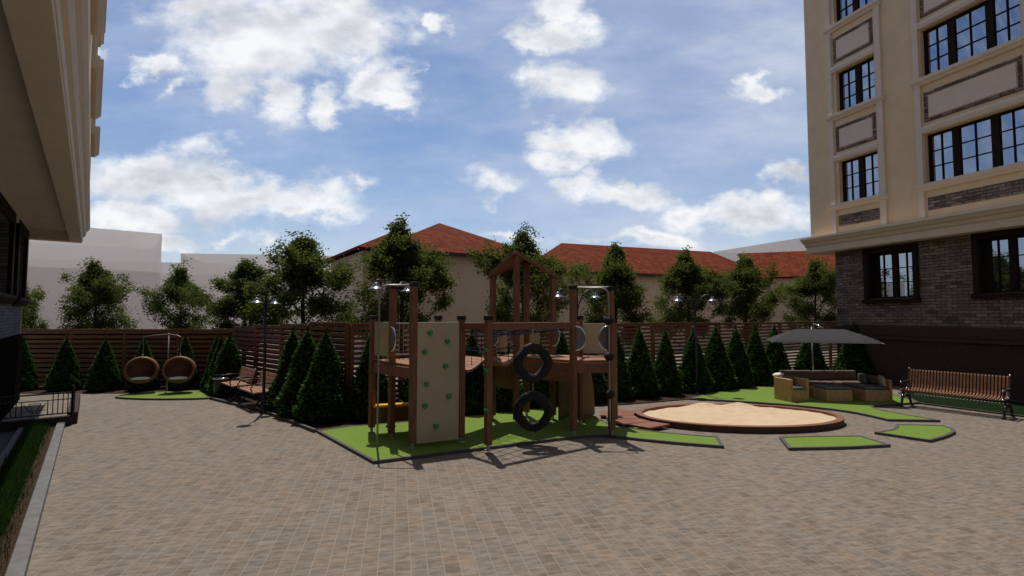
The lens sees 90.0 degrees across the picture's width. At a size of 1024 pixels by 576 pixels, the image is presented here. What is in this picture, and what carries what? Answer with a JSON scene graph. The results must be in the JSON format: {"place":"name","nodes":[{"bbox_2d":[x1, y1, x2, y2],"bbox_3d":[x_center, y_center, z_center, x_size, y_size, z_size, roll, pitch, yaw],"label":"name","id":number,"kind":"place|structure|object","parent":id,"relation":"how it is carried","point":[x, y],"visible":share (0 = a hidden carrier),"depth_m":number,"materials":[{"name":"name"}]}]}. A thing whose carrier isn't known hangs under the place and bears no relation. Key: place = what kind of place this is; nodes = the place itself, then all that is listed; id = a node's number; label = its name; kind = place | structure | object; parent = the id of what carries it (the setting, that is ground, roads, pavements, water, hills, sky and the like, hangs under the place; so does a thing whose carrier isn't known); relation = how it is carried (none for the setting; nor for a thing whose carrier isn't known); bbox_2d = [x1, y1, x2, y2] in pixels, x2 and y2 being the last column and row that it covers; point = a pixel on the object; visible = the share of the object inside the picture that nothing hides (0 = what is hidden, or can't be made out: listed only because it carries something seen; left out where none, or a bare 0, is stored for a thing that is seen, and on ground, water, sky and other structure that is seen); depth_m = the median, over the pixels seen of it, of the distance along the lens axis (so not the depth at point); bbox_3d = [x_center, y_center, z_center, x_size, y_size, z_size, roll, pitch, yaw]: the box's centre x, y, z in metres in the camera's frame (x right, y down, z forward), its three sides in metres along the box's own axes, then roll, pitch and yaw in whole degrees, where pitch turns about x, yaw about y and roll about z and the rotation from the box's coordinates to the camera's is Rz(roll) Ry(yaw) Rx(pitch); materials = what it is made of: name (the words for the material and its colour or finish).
{"place":"outdoors","nodes":[
{"label":"outdoors","id":0,"kind":"place"},
{"bbox_2d":[0,431,15,454],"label":"path","id":1,"kind":"structure","parent":0,"point":[5,437],"depth_m":9.54,"materials":[{"name":"grey concrete"}]},
{"bbox_2d":[0,412,54,575],"bbox_3d":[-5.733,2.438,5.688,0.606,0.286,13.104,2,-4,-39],"label":"grass","id":2,"kind":"structure","parent":0,"point":[17,471],"depth_m":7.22,"materials":[{"name":"green plant"}]},
{"bbox_2d":[181,253,331,264],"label":"block building","id":3,"kind":"structure","parent":0,"point":[222,258],"depth_m":71.09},
{"bbox_2d":[325,223,551,358],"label":"house","id":4,"kind":"structure","parent":0,"point":[471,288],"depth_m":28.03,"materials":[{"name":"beige paint"}]},
{"bbox_2d":[90,0,810,262],"label":"sky","id":5,"kind":"structure","parent":0,"point":[227,126],"materials":[{"name":"blue"}]},
{"bbox_2d":[20,383,893,430],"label":"soil","id":6,"kind":"structure","parent":0,"point":[249,400],"depth_m":14.05,"materials":[{"name":"brown soil"}]},
{"bbox_2d":[20,337,39,390],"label":"thuja conifer","id":7,"kind":"object","parent":6,"relation":"on","point":[29,376],"visible":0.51,"depth_m":15.53,"materials":[{"name":"green plant"}]},
{"bbox_2d":[43,334,83,390],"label":"thuja conifer","id":8,"kind":"object","parent":6,"relation":"on","point":[66,374],"visible":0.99,"depth_m":15.40,"materials":[{"name":"green plant"}]},
{"bbox_2d":[83,336,123,391],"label":"thuja conifer","id":9,"kind":"object","parent":6,"relation":"on","point":[103,374],"visible":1,"depth_m":15.40,"materials":[{"name":"green plant"}]},
{"bbox_2d":[125,335,161,390],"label":"thuja conifer","id":10,"kind":"object","parent":6,"relation":"on","point":[145,350],"visible":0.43,"depth_m":15.58,"materials":[{"name":"green plant"}]},
{"bbox_2d":[168,333,201,389],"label":"thuja conifer","id":11,"kind":"object","parent":6,"relation":"on","point":[193,382],"visible":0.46,"depth_m":15.69,"materials":[{"name":"green plant"}]},
{"bbox_2d":[200,332,218,390],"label":"thuja conifer","id":12,"kind":"object","parent":6,"relation":"on","point":[204,379],"visible":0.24,"depth_m":15.34,"materials":[{"name":"green plant"}]},
{"bbox_2d":[203,332,224,392],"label":"thuja conifer","id":13,"kind":"object","parent":6,"relation":"on","point":[220,345],"visible":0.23,"depth_m":15.02,"materials":[{"name":"green plant"}]},
{"bbox_2d":[212,374,229,397],"bbox_3d":[-8.120,2.737,14.295,0.444,0.656,0.444,0,-3,0],"label":"litter bin","id":14,"kind":"object","parent":6,"relation":"on","point":[220,390],"visible":0.94,"depth_m":14.14,"materials":[{"name":"black metal"}]},
{"bbox_2d":[206,331,249,394],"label":"thuja conifer","id":15,"kind":"object","parent":6,"relation":"on","point":[229,361],"visible":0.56,"depth_m":14.64,"materials":[{"name":"green plant"}]},
{"bbox_2d":[218,365,256,400],"bbox_3d":[-7.498,2.603,13.982,0.693,0.887,1.300,3,-4,-43],"label":"planked bench","id":16,"kind":"object","parent":6,"relation":"on","point":[231,383],"visible":0.92,"depth_m":13.89,"materials":[{"name":"brown wood"}]},
{"bbox_2d":[237,370,276,411],"bbox_3d":[-6.358,2.542,12.824,0.693,0.887,1.300,3,-4,-43],"label":"planked bench","id":17,"kind":"object","parent":6,"relation":"on","point":[256,390],"visible":0.7,"depth_m":12.86,"materials":[{"name":"brown wood"}]},
{"bbox_2d":[265,324,299,411],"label":"thuja conifer","id":18,"kind":"object","parent":6,"relation":"on","point":[283,369],"visible":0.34,"depth_m":12.19,"materials":[{"name":"green plant"}]},
{"bbox_2d":[233,322,349,396],"bbox_3d":[-6.218,1.967,13.802,6.837,2.140,0.115,-3,-4,42],"label":"slat fence","id":19,"kind":"object","parent":6,"relation":"on","point":[316,330],"visible":0.47,"depth_m":14.00,"materials":[{"name":"brown wood"}]},
{"bbox_2d":[273,325,316,417],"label":"thuja conifer","id":20,"kind":"object","parent":6,"relation":"on","point":[287,400],"visible":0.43,"depth_m":11.48,"materials":[{"name":"green plant"}]},
{"bbox_2d":[290,325,352,422],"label":"thuja conifer","id":21,"kind":"object","parent":6,"relation":"on","point":[324,393],"visible":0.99,"depth_m":10.89,"materials":[{"name":"green plant"}]},
{"bbox_2d":[347,333,395,421],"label":"thuja conifer","id":22,"kind":"object","parent":6,"relation":"on","point":[358,401],"visible":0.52,"depth_m":11.08,"materials":[{"name":"green plant"}]},
{"bbox_2d":[396,378,408,402],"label":"thuja conifer","id":23,"kind":"object","parent":6,"relation":"on","point":[403,391],"visible":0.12,"depth_m":11.42,"materials":[{"name":"green plant"}]},
{"bbox_2d":[465,330,483,414],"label":"thuja conifer","id":24,"kind":"object","parent":6,"relation":"on","point":[474,391],"visible":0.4,"depth_m":11.74,"materials":[{"name":"green plant"}]},
{"bbox_2d":[496,342,522,410],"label":"thuja conifer","id":25,"kind":"object","parent":6,"relation":"on","point":[504,399],"visible":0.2,"depth_m":12.04,"materials":[{"name":"green plant"}]},
{"bbox_2d":[521,338,548,407],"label":"thuja conifer","id":26,"kind":"object","parent":6,"relation":"on","point":[542,387],"visible":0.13,"depth_m":12.53,"materials":[{"name":"green plant"}]},
{"bbox_2d":[556,329,569,404],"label":"thuja conifer","id":27,"kind":"object","parent":6,"relation":"on","point":[562,348],"visible":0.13,"depth_m":13.17,"materials":[{"name":"green plant"}]},
{"bbox_2d":[583,353,607,401],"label":"thuja conifer","id":28,"kind":"object","parent":6,"relation":"on","point":[599,380],"visible":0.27,"depth_m":13.30,"materials":[{"name":"green plant"}]},
{"bbox_2d":[603,332,635,399],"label":"thuja conifer","id":29,"kind":"object","parent":6,"relation":"on","point":[624,387],"visible":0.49,"depth_m":13.79,"materials":[{"name":"green plant"}]},
{"bbox_2d":[626,323,660,397],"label":"thuja conifer","id":30,"kind":"object","parent":6,"relation":"on","point":[644,383],"visible":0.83,"depth_m":14.13,"materials":[{"name":"green plant"}]},
{"bbox_2d":[654,326,683,394],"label":"thuja conifer","id":31,"kind":"object","parent":6,"relation":"on","point":[669,378],"visible":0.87,"depth_m":14.57,"materials":[{"name":"green plant"}]},
{"bbox_2d":[673,289,716,393],"bbox_3d":[5.360,1.552,14.939,1.313,3.091,0.303,0,-3,0],"label":"lamp post","id":32,"kind":"object","parent":6,"relation":"on","point":[678,299],"visible":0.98,"depth_m":14.94,"materials":[{"name":"black metal"}]},
{"bbox_2d":[677,326,714,392],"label":"thuja conifer","id":33,"kind":"object","parent":6,"relation":"on","point":[686,367],"visible":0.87,"depth_m":15.03,"materials":[{"name":"green plant"}]},
{"bbox_2d":[703,322,737,390],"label":"thuja conifer","id":34,"kind":"object","parent":6,"relation":"on","point":[719,366],"visible":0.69,"depth_m":15.56,"materials":[{"name":"green plant"}]},
{"bbox_2d":[727,324,754,387],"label":"thuja conifer","id":35,"kind":"object","parent":6,"relation":"on","point":[737,355],"visible":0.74,"depth_m":16.05,"materials":[{"name":"green plant"}]},
{"bbox_2d":[745,324,773,384],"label":"thuja conifer","id":36,"kind":"object","parent":6,"relation":"on","point":[760,363],"visible":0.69,"depth_m":16.63,"materials":[{"name":"green plant"}]},
{"bbox_2d":[766,322,792,380],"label":"thuja conifer","id":37,"kind":"object","parent":6,"relation":"on","point":[776,353],"visible":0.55,"depth_m":17.17,"materials":[{"name":"green plant"}]},
{"bbox_2d":[792,323,830,370],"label":"thuja conifer","id":38,"kind":"object","parent":6,"relation":"on","point":[804,358],"visible":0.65,"depth_m":18.10,"materials":[{"name":"green plant"}]},
{"bbox_2d":[831,322,875,380],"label":"thuja conifer","id":39,"kind":"object","parent":6,"relation":"on","point":[854,357],"visible":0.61,"depth_m":17.58,"materials":[{"name":"green plant"}]},
{"bbox_2d":[2,339,1023,575],"bbox_3d":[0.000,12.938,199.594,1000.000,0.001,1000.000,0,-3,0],"label":"pavement","id":40,"kind":"structure","parent":0,"point":[206,487],"depth_m":6.26,"materials":[{"name":"beige stone"}]},
{"bbox_2d":[0,427,22,467],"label":"kerb","id":41,"kind":"structure","parent":40,"relation":"on","point":[12,442],"depth_m":8.76,"materials":[{"name":"grey concrete"}]},
{"bbox_2d":[5,422,64,575],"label":"kerb","id":42,"kind":"structure","parent":40,"relation":"on","point":[19,562],"depth_m":5.69,"materials":[{"name":"grey concrete"}]},
{"bbox_2d":[21,281,51,328],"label":"leafy tree","id":43,"kind":"object","parent":40,"relation":"on","point":[28,311],"visible":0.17,"depth_m":19.10,"materials":[{"name":"green plant"}]},
{"bbox_2d":[0,385,80,431],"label":"light well railing","id":44,"kind":"object","parent":40,"relation":"on","point":[70,418],"visible":0.9,"depth_m":10.49,"materials":[{"name":"metal"}]},
{"bbox_2d":[0,0,106,420],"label":"brick building","id":45,"kind":"structure","parent":40,"relation":"on","point":[51,73],"depth_m":7.28,"materials":[{"name":"beige paint"}]},
{"bbox_2d":[28,228,161,261],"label":"block building","id":46,"kind":"structure","parent":40,"relation":"on","point":[99,244],"depth_m":57.00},
{"bbox_2d":[52,257,142,328],"bbox_3d":[-14.998,1.064,18.735,2.652,4.476,3.102,1,-3,-19],"label":"leafy tree","id":47,"kind":"object","parent":40,"relation":"on","point":[95,288],"visible":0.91,"depth_m":18.31,"materials":[{"name":"green plant"}]},
{"bbox_2d":[21,329,232,386],"bbox_3d":[-13.225,2.244,16.359,8.640,1.860,0.121,0,-3,0],"label":"slat fence","id":48,"kind":"object","parent":40,"relation":"on","point":[44,345],"visible":0.55,"depth_m":16.35,"materials":[{"name":"brown wood"}]},
{"bbox_2d":[115,390,214,399],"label":"turf","id":49,"kind":"structure","parent":40,"relation":"on","point":[184,395],"depth_m":14.43,"materials":[{"name":"plant"}]},
{"bbox_2d":[144,333,179,391],"bbox_3d":[-10.289,2.199,15.079,1.128,1.732,0.170,0,-3,0],"label":"chair stand","id":50,"kind":"object","parent":49,"relation":"on","point":[168,334],"visible":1,"depth_m":15.11,"materials":[{"name":"metal"}]},
{"bbox_2d":[124,338,158,383],"bbox_3d":[-10.890,2.148,15.105,0.850,1.337,0.704,2,-11,-27],"label":"hanging chair","id":51,"kind":"object","parent":50,"relation":"hanging from","point":[142,369],"visible":1,"depth_m":15.11,"materials":[{"name":"brown wicker"}]},
{"bbox_2d":[162,344,195,382],"bbox_3d":[-9.785,2.138,15.108,0.850,1.337,0.704,1,-11,-24],"label":"hanging chair","id":52,"kind":"object","parent":50,"relation":"hanging from","point":[179,369],"visible":1,"depth_m":15.11,"materials":[{"name":"brown wicker"}]},
{"bbox_2d":[134,258,216,328],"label":"leafy tree","id":53,"kind":"object","parent":40,"relation":"on","point":[180,290],"visible":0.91,"depth_m":18.08,"materials":[{"name":"green plant"}]},
{"bbox_2d":[24,259,330,335],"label":"block building","id":54,"kind":"structure","parent":40,"relation":"on","point":[45,274],"depth_m":47.07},
{"bbox_2d":[197,257,295,364],"bbox_3d":[-9.366,1.083,18.281,3.030,4.396,3.616,-2,-4,33],"label":"leafy tree","id":55,"kind":"object","parent":40,"relation":"on","point":[227,309],"visible":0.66,"depth_m":17.54,"materials":[{"name":"green plant"}]},
{"bbox_2d":[209,397,315,432],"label":"kerb","id":56,"kind":"structure","parent":40,"relation":"on","point":[296,423],"depth_m":11.70,"materials":[{"name":"concrete"}]},
{"bbox_2d":[250,289,280,413],"bbox_3d":[-5.860,1.479,12.139,0.288,2.938,1.248,0,-3,-2],"label":"lamp post","id":57,"kind":"object","parent":40,"relation":"on","point":[263,399],"visible":1,"depth_m":12.10,"materials":[{"name":"black metal"}]},
{"bbox_2d":[233,225,372,342],"bbox_3d":[-6.843,0.577,16.732,3.987,5.236,3.399,2,-4,-34],"label":"leafy tree","id":58,"kind":"object","parent":40,"relation":"on","point":[301,271],"visible":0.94,"depth_m":16.32,"materials":[{"name":"green plant"}]},
{"bbox_2d":[333,212,459,388],"bbox_3d":[-3.516,0.429,15.773,3.841,5.431,3.283,0,-3,-4],"label":"leafy tree","id":59,"kind":"object","parent":40,"relation":"on","point":[400,256],"visible":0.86,"depth_m":15.33,"materials":[{"name":"green plant"}]},
{"bbox_2d":[317,407,723,463],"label":"turf","id":60,"kind":"structure","parent":40,"relation":"on","point":[359,440],"depth_m":9.52,"materials":[{"name":"plant"}]},
{"bbox_2d":[368,272,409,427],"bbox_3d":[-2.460,1.260,10.468,0.314,3.198,1.359,-1,-3,24],"label":"lamp post","id":61,"kind":"object","parent":60,"relation":"on","point":[375,286],"visible":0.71,"depth_m":10.38,"materials":[{"name":"black metal"}]},
{"bbox_2d":[368,250,617,450],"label":"playground tower","id":62,"kind":"structure","parent":60,"relation":"on","point":[435,366],"depth_m":9.67,"materials":[{"name":"wood"}]},
{"bbox_2d":[513,329,552,382],"bbox_3d":[0.377,1.225,9.218,0.734,0.983,0.147,1,-3,-14],"label":"tyre swing","id":63,"kind":"object","parent":62,"relation":"hanging from","point":[525,375],"visible":1,"depth_m":9.15,"materials":[{"name":"black rubber"}]},
{"bbox_2d":[513,383,552,441],"bbox_3d":[0.376,2.203,9.166,0.718,1.087,0.147,-1,-3,10],"label":"tyre swing","id":64,"kind":"object","parent":63,"relation":"hanging from","point":[525,423],"visible":1,"depth_m":9.11,"materials":[{"name":"black rubber"}]},
{"bbox_2d":[556,284,600,315],"bbox_3d":[1.530,1.395,11.993,1.313,3.091,0.303,1,-3,-24],"label":"lamp post","id":65,"kind":"object","parent":60,"relation":"on","point":[594,295],"visible":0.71,"depth_m":12.06,"materials":[{"name":"black metal"}]},
{"bbox_2d":[600,409,669,429],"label":"board terrace","id":66,"kind":"structure","parent":60,"relation":"on","point":[627,417],"depth_m":10.67,"materials":[{"name":"wood"}]},
{"bbox_2d":[466,222,593,380],"bbox_3d":[0.612,0.455,17.111,3.729,5.521,3.996,-1,-3,21],"label":"leafy tree","id":67,"kind":"object","parent":40,"relation":"on","point":[522,242],"visible":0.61,"depth_m":16.68,"materials":[{"name":"green plant"}]},
{"bbox_2d":[349,321,836,416],"bbox_3d":[5.603,2.125,16.575,21.113,2.120,0.562,2,-4,-30],"label":"slat fence","id":68,"kind":"object","parent":40,"relation":"on","point":[652,332],"visible":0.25,"depth_m":16.00,"materials":[{"name":"brown wood"}]},
{"bbox_2d":[568,241,659,346],"bbox_3d":[3.387,0.780,18.549,3.096,5.031,3.695,3,-4,-42],"label":"leafy tree","id":69,"kind":"object","parent":40,"relation":"on","point":[616,271],"visible":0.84,"depth_m":18.10,"materials":[{"name":"green plant"}]},
{"bbox_2d":[643,245,733,347],"bbox_3d":[6.959,0.857,20.509,3.664,5.079,3.132,-2,-3,29],"label":"leafy tree","id":70,"kind":"object","parent":40,"relation":"on","point":[689,278],"visible":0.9,"depth_m":19.97,"materials":[{"name":"green plant"}]},
{"bbox_2d":[636,402,844,433],"bbox_3d":[4.960,2.811,11.287,4.416,0.188,2.695,0,-3,0],"label":"sand pit","id":71,"kind":"object","parent":40,"relation":"on","point":[739,417],"visible":1,"depth_m":10.97,"materials":[{"name":"sand"}]},
{"bbox_2d":[717,251,783,351],"bbox_3d":[9.939,0.880,21.471,3.422,5.136,2.917,2,-4,-38],"label":"leafy tree","id":72,"kind":"object","parent":40,"relation":"on","point":[747,284],"visible":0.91,"depth_m":21.15,"materials":[{"name":"green plant"}]},
{"bbox_2d":[770,252,836,343],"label":"leafy tree","id":73,"kind":"object","parent":40,"relation":"on","point":[817,279],"visible":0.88,"depth_m":22.89,"materials":[{"name":"green plant"}]},
{"bbox_2d":[690,384,940,421],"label":"turf","id":74,"kind":"structure","parent":40,"relation":"on","point":[764,394],"depth_m":13.22,"materials":[{"name":"plant"}]},
{"bbox_2d":[774,376,808,401],"bbox_3d":[7.471,2.680,13.690,0.580,0.620,0.610,1,-3,-14],"label":"wicker armchair","id":75,"kind":"object","parent":74,"relation":"on","point":[791,389],"visible":1,"depth_m":13.50,"materials":[{"name":"beige wicker"}]},
{"bbox_2d":[773,373,783,376],"bbox_3d":[7.280,2.366,13.994,0.260,0.100,0.200,2,-14,-30],"label":"throw pillow","id":76,"kind":"object","parent":75,"relation":"on","point":[777,374],"visible":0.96,"depth_m":13.93,"materials":[{"name":"white fabric"}]},
{"bbox_2d":[774,370,858,394],"bbox_3d":[8.940,2.728,14.831,2.320,0.645,0.750,0,-3,0],"label":"wicker sofa","id":77,"kind":"object","parent":74,"relation":"on","point":[838,377],"visible":0.45,"depth_m":14.98,"materials":[{"name":"brown wicker"}]},
{"bbox_2d":[766,324,885,369],"bbox_3d":[8.754,2.032,14.628,2.635,2.015,2.237,-1,-3,20],"label":"garden umbrella","id":78,"kind":"object","parent":74,"relation":"on","point":[822,335],"visible":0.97,"depth_m":13.94,"materials":[{"name":"fabric"}]},
{"bbox_2d":[813,384,852,401],"bbox_3d":[8.590,2.808,13.730,0.690,0.370,0.630,0,-3,0],"label":"wicker ottoman","id":79,"kind":"object","parent":74,"relation":"on","point":[832,393],"visible":1,"depth_m":13.43,"materials":[{"name":"beige wicker"}]},
{"bbox_2d":[842,373,892,401],"bbox_3d":[9.607,2.688,13.924,0.705,0.630,1.065,0,-3,0],"label":"wicker sofa","id":80,"kind":"object","parent":74,"relation":"on","point":[872,389],"visible":0.87,"depth_m":13.47,"materials":[{"name":"brown wicker"}]},
{"bbox_2d":[861,373,867,383],"bbox_3d":[9.660,2.478,14.038,0.110,0.300,0.340,-23,-17,37],"label":"throw pillow","id":81,"kind":"object","parent":80,"relation":"on","point":[864,378],"visible":1,"depth_m":13.93,"materials":[{"name":"grey fabric"}]},
{"bbox_2d":[878,375,885,386],"bbox_3d":[9.760,2.450,13.509,0.110,0.300,0.340,-16,-8,19],"label":"throw pillow","id":82,"kind":"object","parent":80,"relation":"on","point":[881,380],"visible":1,"depth_m":13.40,"materials":[{"name":"fabric"}]},
{"bbox_2d":[779,435,890,450],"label":"turf","id":83,"kind":"structure","parent":40,"relation":"on","point":[833,442],"depth_m":9.04,"materials":[{"name":"plant"}]},
{"bbox_2d":[800,0,1023,401],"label":"apartment building","id":84,"kind":"structure","parent":40,"relation":"on","point":[915,117],"depth_m":15.74,"materials":[{"name":"paint"}]},
{"bbox_2d":[836,0,871,21],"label":"window","id":85,"kind":"structure","parent":84,"relation":"in","point":[844,7],"depth_m":18.39,"materials":[{"name":"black glass"}]},
{"bbox_2d":[839,56,874,110],"bbox_3d":[12.127,-7.072,17.910,0.070,1.526,1.416,1,-3,-17],"label":"window","id":86,"kind":"structure","parent":84,"relation":"in","point":[856,83],"depth_m":17.92,"materials":[{"name":"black glass"}]},
{"bbox_2d":[842,151,878,201],"bbox_3d":[12.127,-3.807,17.736,0.070,1.526,1.416,1,-3,-17],"label":"window","id":87,"kind":"structure","parent":84,"relation":"in","point":[859,174],"depth_m":17.75,"materials":[{"name":"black glass"}]},
{"bbox_2d":[873,250,912,298],"bbox_3d":[12.680,-0.425,16.925,0.070,1.525,1.444,1,-3,-17],"label":"window","id":88,"kind":"structure","parent":84,"relation":"in","point":[892,272],"depth_m":16.96,"materials":[{"name":"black glass"}]},
{"bbox_2d":[923,0,1020,75],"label":"window","id":89,"kind":"structure","parent":84,"relation":"in","point":[989,24],"depth_m":14.66,"materials":[{"name":"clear glass"}]},
{"bbox_2d":[928,105,1023,181],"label":"window","id":90,"kind":"structure","parent":84,"relation":"in","point":[996,140],"depth_m":14.46,"materials":[{"name":"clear glass"}]},
{"bbox_2d":[984,235,1023,292],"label":"window","id":91,"kind":"structure","parent":84,"relation":"in","point":[1004,256],"depth_m":14.10,"materials":[{"name":"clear glass"}]},
{"bbox_2d":[874,424,954,442],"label":"turf","id":92,"kind":"structure","parent":40,"relation":"on","point":[926,433],"depth_m":9.88,"materials":[{"name":"plant"}]},
{"bbox_2d":[899,367,1014,419],"bbox_3d":[10.591,2.479,12.289,0.710,0.957,1.980,2,-4,-33],"label":"slatted bench","id":93,"kind":"object","parent":40,"relation":"on","point":[1006,399],"visible":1,"depth_m":12.27,"materials":[{"name":"wood"}]},
{"bbox_2d":[898,388,1023,417],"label":"turf","id":94,"kind":"structure","parent":40,"relation":"on","point":[995,408],"depth_m":13.18,"materials":[{"name":"plant"}]},
{"bbox_2d":[542,243,836,350],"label":"house","id":95,"kind":"structure","parent":0,"point":[648,263],"depth_m":35.25,"materials":[{"name":"red tile"}]},
{"bbox_2d":[714,236,810,261],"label":"block building","id":96,"kind":"structure","parent":0,"point":[784,246],"depth_m":46.90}
]}

